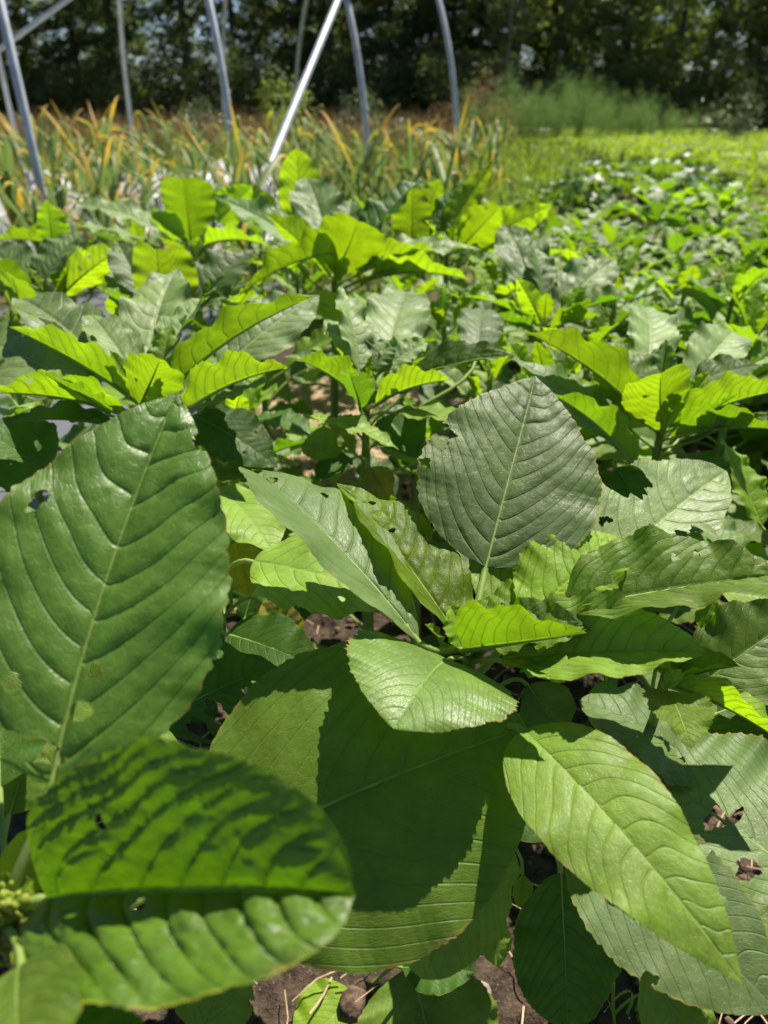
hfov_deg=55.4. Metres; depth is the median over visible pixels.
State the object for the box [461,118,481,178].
garlic plant
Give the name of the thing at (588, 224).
amaranth plant
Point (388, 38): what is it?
spruce tree
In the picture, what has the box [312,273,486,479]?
amaranth plant
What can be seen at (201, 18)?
sky
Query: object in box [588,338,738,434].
amaranth plant
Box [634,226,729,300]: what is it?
amaranth plant
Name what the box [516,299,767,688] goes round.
amaranth plant
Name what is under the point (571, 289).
amaranth plant
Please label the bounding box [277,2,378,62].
broadleaf tree
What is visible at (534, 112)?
asparagus plant
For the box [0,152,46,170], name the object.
garlic plant
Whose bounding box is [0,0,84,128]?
spruce tree
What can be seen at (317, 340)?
amaranth plant
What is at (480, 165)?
garlic plant
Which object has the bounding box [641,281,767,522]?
amaranth plant
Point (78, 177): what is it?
garlic plant
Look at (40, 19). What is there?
brace pole
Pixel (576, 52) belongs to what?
spruce tree
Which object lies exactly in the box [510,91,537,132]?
asparagus plant
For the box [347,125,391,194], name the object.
garlic plant
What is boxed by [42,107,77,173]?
garlic plant
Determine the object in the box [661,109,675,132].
asparagus plant
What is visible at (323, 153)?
garlic plant
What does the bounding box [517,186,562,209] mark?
bean plant
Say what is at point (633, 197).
plant
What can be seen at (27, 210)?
garlic plant
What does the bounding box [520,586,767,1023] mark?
amaranth plant
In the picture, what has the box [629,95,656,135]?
asparagus plant
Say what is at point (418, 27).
spruce tree
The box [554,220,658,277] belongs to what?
amaranth plant
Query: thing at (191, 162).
garlic plant
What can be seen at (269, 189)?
plastic sheet
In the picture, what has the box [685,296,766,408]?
amaranth plant
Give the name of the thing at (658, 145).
grass
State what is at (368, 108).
shrub
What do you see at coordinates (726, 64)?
shrub
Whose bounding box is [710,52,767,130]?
shrub
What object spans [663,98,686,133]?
asparagus plant
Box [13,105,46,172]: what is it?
garlic plant
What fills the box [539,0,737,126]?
broadleaf tree
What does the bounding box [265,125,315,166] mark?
garlic plant
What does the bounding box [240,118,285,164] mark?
garlic plant
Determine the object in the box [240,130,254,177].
garlic plant
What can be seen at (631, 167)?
bean plant
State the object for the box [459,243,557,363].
amaranth plant
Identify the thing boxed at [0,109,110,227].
garlic plant
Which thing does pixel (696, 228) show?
amaranth plant
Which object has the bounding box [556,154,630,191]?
bean plant
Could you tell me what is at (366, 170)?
garlic plant
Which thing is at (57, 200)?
garlic plant
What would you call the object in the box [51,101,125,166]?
garlic plant
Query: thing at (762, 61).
broadleaf tree
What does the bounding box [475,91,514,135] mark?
asparagus plant
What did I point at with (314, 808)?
amaranth plant
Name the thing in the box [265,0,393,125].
spruce tree
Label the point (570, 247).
amaranth plant
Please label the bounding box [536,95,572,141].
asparagus plant
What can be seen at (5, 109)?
shrub
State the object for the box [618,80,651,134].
asparagus plant
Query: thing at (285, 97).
shrub
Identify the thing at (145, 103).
shrub
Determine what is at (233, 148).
garlic plant
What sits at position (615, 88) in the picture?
shrub
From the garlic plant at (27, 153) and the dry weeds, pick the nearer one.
the garlic plant at (27, 153)
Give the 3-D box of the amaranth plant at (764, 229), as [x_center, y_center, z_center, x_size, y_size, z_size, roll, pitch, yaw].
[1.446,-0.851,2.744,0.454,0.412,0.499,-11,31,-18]
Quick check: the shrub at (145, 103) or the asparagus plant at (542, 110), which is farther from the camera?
the shrub at (145, 103)
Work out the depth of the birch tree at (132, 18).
22.39 m
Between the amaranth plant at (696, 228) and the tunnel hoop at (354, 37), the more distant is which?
the tunnel hoop at (354, 37)
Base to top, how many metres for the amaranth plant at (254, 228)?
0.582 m
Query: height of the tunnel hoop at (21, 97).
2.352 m
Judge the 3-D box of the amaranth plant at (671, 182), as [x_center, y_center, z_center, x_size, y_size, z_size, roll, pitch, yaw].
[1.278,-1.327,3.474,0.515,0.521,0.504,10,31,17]
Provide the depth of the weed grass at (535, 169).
6.35 m
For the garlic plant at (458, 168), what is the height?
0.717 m
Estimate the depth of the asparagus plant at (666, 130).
14.80 m
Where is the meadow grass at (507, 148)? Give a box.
[0,122,664,174]
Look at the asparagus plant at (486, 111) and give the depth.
14.65 m
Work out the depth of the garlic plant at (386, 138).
6.55 m
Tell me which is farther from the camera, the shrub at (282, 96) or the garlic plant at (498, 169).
the shrub at (282, 96)
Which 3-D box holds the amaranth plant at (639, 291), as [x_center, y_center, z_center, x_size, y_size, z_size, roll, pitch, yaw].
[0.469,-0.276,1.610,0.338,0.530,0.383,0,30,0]
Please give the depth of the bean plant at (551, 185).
6.38 m
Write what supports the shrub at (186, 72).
on the ground at (268, 1004)
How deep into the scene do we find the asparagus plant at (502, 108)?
14.37 m
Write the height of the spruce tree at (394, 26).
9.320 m
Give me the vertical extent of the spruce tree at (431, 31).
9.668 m
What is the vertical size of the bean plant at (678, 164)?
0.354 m
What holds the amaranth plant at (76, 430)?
on the ground at (268, 1004)
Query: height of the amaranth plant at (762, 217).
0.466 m
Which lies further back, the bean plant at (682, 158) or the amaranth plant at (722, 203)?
the bean plant at (682, 158)
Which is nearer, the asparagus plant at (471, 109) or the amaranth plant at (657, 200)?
the amaranth plant at (657, 200)
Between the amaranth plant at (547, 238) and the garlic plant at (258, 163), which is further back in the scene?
the garlic plant at (258, 163)
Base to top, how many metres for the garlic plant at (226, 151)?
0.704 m
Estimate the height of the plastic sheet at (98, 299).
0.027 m
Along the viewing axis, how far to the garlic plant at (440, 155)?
6.13 m
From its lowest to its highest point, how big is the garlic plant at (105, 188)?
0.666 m
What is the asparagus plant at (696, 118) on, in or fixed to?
on the ground at (268, 1004)
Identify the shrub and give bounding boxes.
[0,64,72,125]
[0,72,28,127]
[26,58,96,128]
[47,49,131,122]
[83,65,138,127]
[98,69,178,129]
[134,51,209,120]
[146,32,241,130]
[162,38,270,122]
[170,90,222,147]
[221,46,300,128]
[251,63,328,147]
[268,67,331,121]
[293,59,372,128]
[306,53,397,126]
[327,50,416,127]
[340,83,415,142]
[347,43,444,126]
[391,38,492,128]
[425,64,530,148]
[436,51,506,128]
[456,40,535,126]
[492,67,556,127]
[512,65,579,127]
[532,48,617,126]
[586,66,647,128]
[600,48,678,127]
[640,39,731,130]
[672,37,767,131]
[697,75,767,141]
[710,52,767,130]
[737,63,767,128]
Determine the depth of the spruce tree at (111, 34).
20.16 m
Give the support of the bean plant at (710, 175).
on the ground at (268, 1004)
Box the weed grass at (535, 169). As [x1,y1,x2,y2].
[0,141,584,296]
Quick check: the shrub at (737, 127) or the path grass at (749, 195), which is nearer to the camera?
the path grass at (749, 195)
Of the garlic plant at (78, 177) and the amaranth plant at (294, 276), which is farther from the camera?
the garlic plant at (78, 177)
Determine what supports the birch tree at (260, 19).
on the ground at (268, 1004)
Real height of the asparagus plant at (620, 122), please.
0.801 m
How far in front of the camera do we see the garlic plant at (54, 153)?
4.26 m
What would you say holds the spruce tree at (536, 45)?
on the ground at (268, 1004)
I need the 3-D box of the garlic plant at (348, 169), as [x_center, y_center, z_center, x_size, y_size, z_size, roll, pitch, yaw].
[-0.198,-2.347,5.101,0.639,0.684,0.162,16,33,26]
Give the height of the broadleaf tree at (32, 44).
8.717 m
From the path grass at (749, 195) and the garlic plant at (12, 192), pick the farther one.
the path grass at (749, 195)
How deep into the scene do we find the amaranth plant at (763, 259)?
2.39 m
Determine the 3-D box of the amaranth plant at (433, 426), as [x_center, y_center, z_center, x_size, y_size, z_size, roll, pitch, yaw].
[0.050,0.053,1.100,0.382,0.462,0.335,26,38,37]
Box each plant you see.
[0,105,65,171]
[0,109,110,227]
[0,124,77,177]
[0,127,33,176]
[0,135,37,294]
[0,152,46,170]
[0,175,30,240]
[0,186,80,291]
[0,199,135,411]
[0,231,137,426]
[0,269,318,617]
[0,307,96,508]
[0,392,526,1023]
[1,135,39,250]
[3,135,88,302]
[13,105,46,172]
[14,116,104,197]
[32,102,141,199]
[34,159,219,241]
[35,117,90,192]
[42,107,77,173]
[46,137,80,256]
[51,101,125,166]
[55,142,169,234]
[57,127,85,199]
[57,151,133,255]
[57,236,269,482]
[58,113,125,169]
[66,123,108,196]
[67,120,169,218]
[70,176,269,362]
[72,118,171,175]
[78,135,121,247]
[84,92,191,211]
[87,96,123,192]
[87,206,196,336]
[96,134,141,182]
[98,141,137,170]
[104,135,154,198]
[110,109,189,182]
[112,129,230,246]
[113,106,183,178]
[115,117,154,192]
[121,156,249,316]
[122,125,160,176]
[125,131,237,257]
[141,109,219,172]
[152,101,244,184]
[159,483,378,743]
[160,159,216,226]
[163,113,254,166]
[170,139,255,184]
[173,117,250,250]
[174,132,230,185]
[176,135,216,168]
[179,285,338,483]
[188,256,307,486]
[192,373,326,619]
[203,190,312,360]
[206,120,350,208]
[214,102,286,292]
[216,175,479,485]
[219,115,230,174]
[223,171,252,276]
[227,149,371,403]
[230,115,251,279]
[238,376,767,1023]
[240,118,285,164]
[240,128,280,194]
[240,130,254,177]
[247,105,308,183]
[247,261,353,422]
[250,103,319,165]
[256,123,299,185]
[257,286,517,656]
[261,105,338,175]
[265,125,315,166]
[268,104,418,200]
[285,109,306,150]
[294,135,358,188]
[300,104,427,278]
[306,120,334,160]
[309,102,407,201]
[309,114,362,183]
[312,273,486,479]
[313,111,342,176]
[315,130,332,281]
[323,120,395,199]
[324,395,471,635]
[346,193,415,292]
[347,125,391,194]
[361,115,438,192]
[364,115,393,199]
[370,118,449,187]
[370,328,590,593]
[374,121,388,185]
[375,282,532,432]
[389,126,445,186]
[390,122,419,175]
[391,163,552,402]
[392,118,462,186]
[408,119,450,187]
[411,103,469,170]
[412,232,561,363]
[415,97,515,196]
[416,133,451,178]
[422,95,468,264]
[425,339,670,516]
[426,119,472,250]
[428,104,488,179]
[438,260,565,385]
[441,119,498,176]
[444,224,634,463]
[449,237,558,311]
[456,124,467,180]
[458,78,480,134]
[458,91,495,132]
[458,92,478,119]
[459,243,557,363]
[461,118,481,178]
[465,199,522,264]
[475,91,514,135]
[475,117,503,194]
[478,118,515,173]
[480,91,503,125]
[480,93,501,127]
[481,308,683,458]
[484,233,561,259]
[485,92,507,135]
[486,65,521,136]
[488,88,510,133]
[488,185,531,204]
[493,117,508,189]
[506,81,546,135]
[508,75,543,132]
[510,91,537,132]
[510,177,547,189]
[511,230,619,327]
[515,79,563,137]
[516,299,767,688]
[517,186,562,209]
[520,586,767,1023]
[522,85,544,136]
[524,90,545,134]
[526,200,580,247]
[528,253,681,338]
[530,208,578,256]
[535,180,560,197]
[536,90,558,137]
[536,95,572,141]
[541,89,569,133]
[542,82,572,133]
[544,210,621,254]
[545,67,577,138]
[547,82,574,134]
[548,174,640,217]
[549,258,696,465]
[553,199,633,254]
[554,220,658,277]
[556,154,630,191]
[559,73,609,139]
[561,241,679,398]
[562,72,607,133]
[567,67,601,137]
[567,90,600,136]
[571,282,721,416]
[574,167,647,217]
[582,89,629,138]
[587,81,619,133]
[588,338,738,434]
[589,221,668,265]
[592,82,624,132]
[599,93,621,138]
[602,171,710,270]
[603,324,767,491]
[605,193,636,222]
[607,245,729,305]
[609,105,632,135]
[609,185,732,269]
[612,160,702,218]
[614,90,640,132]
[614,250,731,350]
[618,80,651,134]
[620,198,717,266]
[621,155,657,166]
[621,163,669,179]
[621,244,767,475]
[623,163,650,171]
[628,104,651,134]
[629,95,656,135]
[630,92,650,136]
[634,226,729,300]
[639,158,695,179]
[640,438,767,618]
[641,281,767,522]
[642,113,664,137]
[643,103,658,138]
[644,89,667,133]
[655,109,673,138]
[659,179,709,209]
[659,277,767,467]
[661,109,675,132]
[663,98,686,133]
[666,147,720,169]
[669,208,763,277]
[670,111,692,136]
[673,112,685,134]
[674,211,764,281]
[676,180,763,270]
[681,165,749,210]
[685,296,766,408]
[686,114,698,134]
[686,266,725,305]
[687,104,707,135]
[689,226,767,283]
[692,161,735,186]
[697,203,767,263]
[718,226,767,263]
[731,196,767,225]
[733,371,767,470]
[746,253,767,276]
[757,201,767,227]
[759,402,767,408]
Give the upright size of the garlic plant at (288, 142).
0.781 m
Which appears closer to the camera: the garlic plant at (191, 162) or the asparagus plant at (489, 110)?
the garlic plant at (191, 162)
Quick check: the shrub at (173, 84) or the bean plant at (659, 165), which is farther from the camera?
the shrub at (173, 84)
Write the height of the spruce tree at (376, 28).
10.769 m
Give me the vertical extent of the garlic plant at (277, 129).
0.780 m
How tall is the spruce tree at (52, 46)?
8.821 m
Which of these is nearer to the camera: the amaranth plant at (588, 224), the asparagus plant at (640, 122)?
the amaranth plant at (588, 224)
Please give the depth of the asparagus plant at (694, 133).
15.10 m
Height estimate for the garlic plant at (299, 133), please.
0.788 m
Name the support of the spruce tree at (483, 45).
on the ground at (268, 1004)
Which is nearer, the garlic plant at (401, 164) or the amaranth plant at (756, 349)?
the amaranth plant at (756, 349)
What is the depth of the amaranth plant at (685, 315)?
1.52 m
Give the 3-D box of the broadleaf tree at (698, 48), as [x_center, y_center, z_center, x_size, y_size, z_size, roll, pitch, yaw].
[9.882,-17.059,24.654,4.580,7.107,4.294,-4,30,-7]
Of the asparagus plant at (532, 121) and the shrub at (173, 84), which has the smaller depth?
the asparagus plant at (532, 121)
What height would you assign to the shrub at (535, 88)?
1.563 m
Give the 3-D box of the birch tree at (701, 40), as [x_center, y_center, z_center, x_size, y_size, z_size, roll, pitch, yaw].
[11.775,-19.307,26.653,2.599,9.021,2.938,14,32,23]
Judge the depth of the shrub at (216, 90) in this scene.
19.06 m
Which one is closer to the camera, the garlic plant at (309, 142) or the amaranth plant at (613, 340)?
the amaranth plant at (613, 340)
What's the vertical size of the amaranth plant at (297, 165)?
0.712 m
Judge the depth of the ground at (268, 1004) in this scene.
0.89 m
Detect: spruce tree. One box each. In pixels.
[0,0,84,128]
[4,0,51,109]
[6,0,141,112]
[7,0,129,128]
[21,0,204,128]
[51,0,165,95]
[105,0,274,127]
[173,0,286,125]
[233,0,382,122]
[243,0,304,109]
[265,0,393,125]
[284,10,359,62]
[291,0,385,95]
[308,0,463,127]
[352,0,506,127]
[356,0,426,82]
[374,0,498,123]
[422,0,540,94]
[430,0,570,125]
[484,2,582,122]
[520,0,603,119]
[526,0,604,116]
[578,2,704,115]
[704,27,767,121]
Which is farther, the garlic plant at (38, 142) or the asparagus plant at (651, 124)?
the asparagus plant at (651, 124)
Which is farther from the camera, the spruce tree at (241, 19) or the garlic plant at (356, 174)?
the spruce tree at (241, 19)
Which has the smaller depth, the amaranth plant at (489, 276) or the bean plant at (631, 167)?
the amaranth plant at (489, 276)
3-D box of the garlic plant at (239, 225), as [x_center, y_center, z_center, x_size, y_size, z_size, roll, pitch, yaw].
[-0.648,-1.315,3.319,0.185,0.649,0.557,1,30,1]
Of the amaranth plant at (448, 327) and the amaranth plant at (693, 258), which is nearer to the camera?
the amaranth plant at (448, 327)
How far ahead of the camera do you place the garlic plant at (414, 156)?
6.66 m
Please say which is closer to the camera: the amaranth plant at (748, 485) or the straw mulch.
the amaranth plant at (748, 485)
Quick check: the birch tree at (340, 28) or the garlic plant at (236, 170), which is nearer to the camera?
the garlic plant at (236, 170)
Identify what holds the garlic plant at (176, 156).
on the ground at (268, 1004)
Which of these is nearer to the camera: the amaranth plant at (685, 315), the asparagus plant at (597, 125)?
the amaranth plant at (685, 315)
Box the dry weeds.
[0,101,466,153]
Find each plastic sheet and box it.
[0,160,278,253]
[0,282,283,509]
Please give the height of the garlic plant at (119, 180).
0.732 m
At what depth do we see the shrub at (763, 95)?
18.97 m
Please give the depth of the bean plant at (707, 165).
6.25 m
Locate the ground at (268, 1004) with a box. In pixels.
[0,102,767,1023]
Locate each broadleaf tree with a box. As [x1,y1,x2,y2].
[1,0,64,106]
[246,0,372,87]
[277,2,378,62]
[372,0,466,100]
[517,5,595,87]
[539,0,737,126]
[558,0,696,118]
[572,0,720,123]
[600,0,723,122]
[605,0,767,127]
[652,0,764,124]
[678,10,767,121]
[701,0,767,129]
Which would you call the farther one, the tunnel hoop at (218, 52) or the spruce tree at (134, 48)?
the spruce tree at (134, 48)
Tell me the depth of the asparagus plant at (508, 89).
13.67 m
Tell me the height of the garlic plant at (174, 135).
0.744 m
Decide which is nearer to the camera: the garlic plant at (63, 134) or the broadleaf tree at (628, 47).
the garlic plant at (63, 134)
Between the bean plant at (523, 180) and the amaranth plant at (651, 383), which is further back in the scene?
the bean plant at (523, 180)
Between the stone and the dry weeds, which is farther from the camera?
the dry weeds
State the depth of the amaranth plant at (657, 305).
1.71 m
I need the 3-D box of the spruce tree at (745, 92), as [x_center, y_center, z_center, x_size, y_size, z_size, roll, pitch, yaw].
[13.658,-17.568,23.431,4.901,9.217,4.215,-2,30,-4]
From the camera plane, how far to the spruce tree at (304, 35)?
26.28 m
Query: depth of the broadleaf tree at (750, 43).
24.59 m
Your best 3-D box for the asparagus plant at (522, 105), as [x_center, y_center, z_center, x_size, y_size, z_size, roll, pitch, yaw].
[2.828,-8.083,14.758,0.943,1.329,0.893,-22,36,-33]
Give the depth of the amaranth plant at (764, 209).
3.40 m
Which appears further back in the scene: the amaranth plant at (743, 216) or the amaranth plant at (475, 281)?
the amaranth plant at (743, 216)
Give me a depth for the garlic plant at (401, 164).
4.59 m
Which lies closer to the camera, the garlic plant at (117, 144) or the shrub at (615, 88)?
the garlic plant at (117, 144)
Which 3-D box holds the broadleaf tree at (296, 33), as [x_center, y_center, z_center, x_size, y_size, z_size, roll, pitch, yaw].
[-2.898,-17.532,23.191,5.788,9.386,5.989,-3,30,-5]
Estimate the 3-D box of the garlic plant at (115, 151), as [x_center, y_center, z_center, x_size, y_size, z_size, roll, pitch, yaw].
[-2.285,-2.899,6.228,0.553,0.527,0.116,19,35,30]
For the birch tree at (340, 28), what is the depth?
22.07 m
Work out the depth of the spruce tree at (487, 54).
23.73 m
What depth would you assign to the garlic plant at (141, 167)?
6.09 m
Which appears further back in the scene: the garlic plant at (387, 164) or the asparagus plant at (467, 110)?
the asparagus plant at (467, 110)
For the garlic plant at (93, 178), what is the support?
on the ground at (268, 1004)
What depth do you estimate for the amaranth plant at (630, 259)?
1.89 m
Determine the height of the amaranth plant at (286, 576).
0.494 m
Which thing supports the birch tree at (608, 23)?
on the ground at (268, 1004)
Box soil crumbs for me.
[186,493,767,1023]
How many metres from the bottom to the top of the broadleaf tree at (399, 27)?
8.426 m
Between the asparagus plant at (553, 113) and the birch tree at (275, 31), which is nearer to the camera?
the asparagus plant at (553, 113)
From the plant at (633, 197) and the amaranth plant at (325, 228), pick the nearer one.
the amaranth plant at (325, 228)
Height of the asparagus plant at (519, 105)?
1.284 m
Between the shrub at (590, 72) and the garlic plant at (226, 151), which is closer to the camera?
the garlic plant at (226, 151)
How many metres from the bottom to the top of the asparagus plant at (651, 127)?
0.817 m
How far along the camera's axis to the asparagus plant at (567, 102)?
14.01 m
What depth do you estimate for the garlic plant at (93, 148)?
5.58 m
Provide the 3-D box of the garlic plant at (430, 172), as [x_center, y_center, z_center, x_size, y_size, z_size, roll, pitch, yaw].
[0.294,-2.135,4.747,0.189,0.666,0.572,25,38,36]
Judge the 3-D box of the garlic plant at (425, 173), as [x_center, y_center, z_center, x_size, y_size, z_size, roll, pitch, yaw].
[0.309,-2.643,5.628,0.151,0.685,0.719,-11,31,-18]
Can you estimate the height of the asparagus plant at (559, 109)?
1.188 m
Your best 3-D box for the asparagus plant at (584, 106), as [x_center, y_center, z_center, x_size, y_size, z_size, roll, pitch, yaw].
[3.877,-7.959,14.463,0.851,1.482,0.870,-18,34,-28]
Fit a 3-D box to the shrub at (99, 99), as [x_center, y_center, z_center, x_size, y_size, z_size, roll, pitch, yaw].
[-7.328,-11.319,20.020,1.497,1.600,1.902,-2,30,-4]
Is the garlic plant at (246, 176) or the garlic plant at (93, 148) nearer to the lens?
the garlic plant at (246, 176)
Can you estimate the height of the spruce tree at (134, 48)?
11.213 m
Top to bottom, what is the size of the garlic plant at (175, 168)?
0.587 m
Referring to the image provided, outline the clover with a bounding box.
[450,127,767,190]
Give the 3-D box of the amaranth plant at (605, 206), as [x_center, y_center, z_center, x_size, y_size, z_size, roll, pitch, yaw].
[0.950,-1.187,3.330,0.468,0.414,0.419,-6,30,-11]
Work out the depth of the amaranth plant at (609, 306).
2.15 m
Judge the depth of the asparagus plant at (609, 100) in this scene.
15.39 m
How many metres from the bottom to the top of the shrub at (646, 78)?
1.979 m
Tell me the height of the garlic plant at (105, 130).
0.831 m
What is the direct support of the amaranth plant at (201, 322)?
on the ground at (268, 1004)
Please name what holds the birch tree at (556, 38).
on the ground at (268, 1004)
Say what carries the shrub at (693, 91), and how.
on the ground at (268, 1004)
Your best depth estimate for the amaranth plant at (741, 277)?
1.43 m
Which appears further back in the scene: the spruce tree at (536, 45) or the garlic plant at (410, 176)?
the spruce tree at (536, 45)
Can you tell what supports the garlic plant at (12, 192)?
on the ground at (268, 1004)
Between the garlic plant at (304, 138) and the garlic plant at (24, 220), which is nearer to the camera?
the garlic plant at (24, 220)
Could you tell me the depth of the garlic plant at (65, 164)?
5.08 m
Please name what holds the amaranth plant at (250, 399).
on the ground at (268, 1004)
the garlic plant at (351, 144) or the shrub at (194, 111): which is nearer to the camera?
the garlic plant at (351, 144)
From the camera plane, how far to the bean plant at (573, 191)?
5.27 m
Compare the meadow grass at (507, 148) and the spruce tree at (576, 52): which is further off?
the spruce tree at (576, 52)
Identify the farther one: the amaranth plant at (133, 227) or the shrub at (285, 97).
the shrub at (285, 97)
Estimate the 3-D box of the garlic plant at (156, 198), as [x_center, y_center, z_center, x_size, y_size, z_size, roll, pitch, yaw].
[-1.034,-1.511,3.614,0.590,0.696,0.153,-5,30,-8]
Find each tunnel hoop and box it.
[0,0,47,202]
[117,0,239,180]
[221,0,372,194]
[294,0,459,150]
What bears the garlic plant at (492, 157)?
on the ground at (268, 1004)
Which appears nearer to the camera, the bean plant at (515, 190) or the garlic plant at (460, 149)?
the garlic plant at (460, 149)
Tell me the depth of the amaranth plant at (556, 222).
3.21 m
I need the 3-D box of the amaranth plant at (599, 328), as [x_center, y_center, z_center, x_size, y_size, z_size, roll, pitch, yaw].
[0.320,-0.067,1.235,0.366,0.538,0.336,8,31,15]
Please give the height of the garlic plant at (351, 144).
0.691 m
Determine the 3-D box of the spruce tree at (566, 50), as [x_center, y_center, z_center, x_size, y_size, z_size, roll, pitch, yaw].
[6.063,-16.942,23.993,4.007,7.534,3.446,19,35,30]
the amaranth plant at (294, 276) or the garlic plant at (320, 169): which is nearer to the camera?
the amaranth plant at (294, 276)
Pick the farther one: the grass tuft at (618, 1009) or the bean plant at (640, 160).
the bean plant at (640, 160)
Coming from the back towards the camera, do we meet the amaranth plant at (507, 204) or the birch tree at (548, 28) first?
the birch tree at (548, 28)
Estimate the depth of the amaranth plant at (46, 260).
1.28 m
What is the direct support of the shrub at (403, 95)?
on the ground at (268, 1004)
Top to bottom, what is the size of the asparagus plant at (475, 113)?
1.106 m
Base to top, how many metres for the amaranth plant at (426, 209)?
0.692 m
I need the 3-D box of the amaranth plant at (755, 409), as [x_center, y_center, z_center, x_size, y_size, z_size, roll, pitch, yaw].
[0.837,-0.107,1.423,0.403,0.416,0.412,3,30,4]
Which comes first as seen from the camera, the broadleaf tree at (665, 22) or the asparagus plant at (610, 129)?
the asparagus plant at (610, 129)
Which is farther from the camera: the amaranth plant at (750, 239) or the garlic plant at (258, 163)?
the garlic plant at (258, 163)
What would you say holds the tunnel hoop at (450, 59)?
on the ground at (268, 1004)
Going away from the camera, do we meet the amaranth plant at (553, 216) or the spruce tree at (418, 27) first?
the amaranth plant at (553, 216)
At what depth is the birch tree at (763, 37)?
22.95 m
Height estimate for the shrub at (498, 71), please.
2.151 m
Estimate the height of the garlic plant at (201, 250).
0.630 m
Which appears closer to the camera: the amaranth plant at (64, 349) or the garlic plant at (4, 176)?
the amaranth plant at (64, 349)
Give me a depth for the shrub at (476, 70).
19.71 m
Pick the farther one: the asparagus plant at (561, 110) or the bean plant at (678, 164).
the asparagus plant at (561, 110)
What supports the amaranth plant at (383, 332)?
on the ground at (268, 1004)
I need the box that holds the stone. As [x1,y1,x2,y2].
[481,981,490,993]
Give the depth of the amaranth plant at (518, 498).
0.51 m
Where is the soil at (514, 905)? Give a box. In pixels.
[96,481,767,1023]
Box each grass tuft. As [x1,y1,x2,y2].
[604,989,766,1022]
[607,978,638,1023]
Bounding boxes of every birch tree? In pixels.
[88,0,156,118]
[144,0,205,52]
[219,0,280,74]
[238,0,295,99]
[294,0,361,46]
[474,0,551,126]
[476,0,552,127]
[526,1,559,71]
[532,0,603,109]
[560,0,624,126]
[684,7,727,120]
[704,0,767,127]
[733,14,767,124]
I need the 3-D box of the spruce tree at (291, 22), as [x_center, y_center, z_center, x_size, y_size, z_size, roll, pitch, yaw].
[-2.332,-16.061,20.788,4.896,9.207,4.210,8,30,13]
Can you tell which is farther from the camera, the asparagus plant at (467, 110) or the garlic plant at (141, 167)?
the asparagus plant at (467, 110)
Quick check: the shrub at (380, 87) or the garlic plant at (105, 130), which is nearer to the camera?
the garlic plant at (105, 130)
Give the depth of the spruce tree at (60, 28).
22.44 m
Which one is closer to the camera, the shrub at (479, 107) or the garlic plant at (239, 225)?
the garlic plant at (239, 225)
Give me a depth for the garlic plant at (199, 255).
2.87 m
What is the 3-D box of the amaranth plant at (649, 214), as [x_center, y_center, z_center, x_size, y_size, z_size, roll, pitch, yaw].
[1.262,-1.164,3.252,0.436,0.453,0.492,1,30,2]
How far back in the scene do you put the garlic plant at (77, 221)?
2.68 m
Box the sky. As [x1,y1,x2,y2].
[6,0,753,100]
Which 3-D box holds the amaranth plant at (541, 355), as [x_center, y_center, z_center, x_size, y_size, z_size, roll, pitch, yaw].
[0.243,-0.003,1.127,0.369,0.533,0.353,0,30,0]
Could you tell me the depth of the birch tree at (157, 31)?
26.21 m
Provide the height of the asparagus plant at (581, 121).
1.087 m
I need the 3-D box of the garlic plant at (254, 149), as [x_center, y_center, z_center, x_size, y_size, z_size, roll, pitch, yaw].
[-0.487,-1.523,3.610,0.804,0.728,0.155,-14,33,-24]
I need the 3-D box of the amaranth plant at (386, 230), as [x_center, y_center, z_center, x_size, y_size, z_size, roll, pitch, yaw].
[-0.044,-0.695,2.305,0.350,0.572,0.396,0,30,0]
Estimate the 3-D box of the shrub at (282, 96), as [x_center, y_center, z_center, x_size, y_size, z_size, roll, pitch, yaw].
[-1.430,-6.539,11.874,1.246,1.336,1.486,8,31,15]
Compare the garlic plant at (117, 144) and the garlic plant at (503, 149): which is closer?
the garlic plant at (117, 144)
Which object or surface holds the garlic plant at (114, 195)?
on the ground at (268, 1004)
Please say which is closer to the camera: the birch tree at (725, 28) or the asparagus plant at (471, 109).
the asparagus plant at (471, 109)
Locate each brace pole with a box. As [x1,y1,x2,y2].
[0,0,70,51]
[259,0,341,189]
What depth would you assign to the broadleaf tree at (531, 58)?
27.89 m
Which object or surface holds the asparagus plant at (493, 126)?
on the ground at (268, 1004)
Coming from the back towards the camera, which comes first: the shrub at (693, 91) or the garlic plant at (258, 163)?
the shrub at (693, 91)
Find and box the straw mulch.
[193,375,481,527]
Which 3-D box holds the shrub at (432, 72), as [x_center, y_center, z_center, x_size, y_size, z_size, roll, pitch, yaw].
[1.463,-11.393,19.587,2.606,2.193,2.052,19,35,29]
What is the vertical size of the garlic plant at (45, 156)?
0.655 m
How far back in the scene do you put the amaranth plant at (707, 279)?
1.86 m
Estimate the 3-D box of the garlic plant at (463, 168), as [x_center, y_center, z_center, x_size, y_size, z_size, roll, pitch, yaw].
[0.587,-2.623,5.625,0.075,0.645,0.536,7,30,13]
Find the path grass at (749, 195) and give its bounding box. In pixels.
[560,177,767,238]
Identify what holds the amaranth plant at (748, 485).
on the ground at (268, 1004)
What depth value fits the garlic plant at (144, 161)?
4.60 m
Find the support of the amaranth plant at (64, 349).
on the ground at (268, 1004)
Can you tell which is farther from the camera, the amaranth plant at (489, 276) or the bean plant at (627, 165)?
the bean plant at (627, 165)
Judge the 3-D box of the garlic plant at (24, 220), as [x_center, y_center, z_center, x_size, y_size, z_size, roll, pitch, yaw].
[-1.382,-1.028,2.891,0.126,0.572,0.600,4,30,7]
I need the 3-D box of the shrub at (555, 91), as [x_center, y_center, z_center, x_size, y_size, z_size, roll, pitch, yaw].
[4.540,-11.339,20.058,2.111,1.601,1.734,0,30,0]
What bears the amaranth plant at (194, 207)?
on the ground at (268, 1004)
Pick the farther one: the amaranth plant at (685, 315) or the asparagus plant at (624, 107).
the asparagus plant at (624, 107)
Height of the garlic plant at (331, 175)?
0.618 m

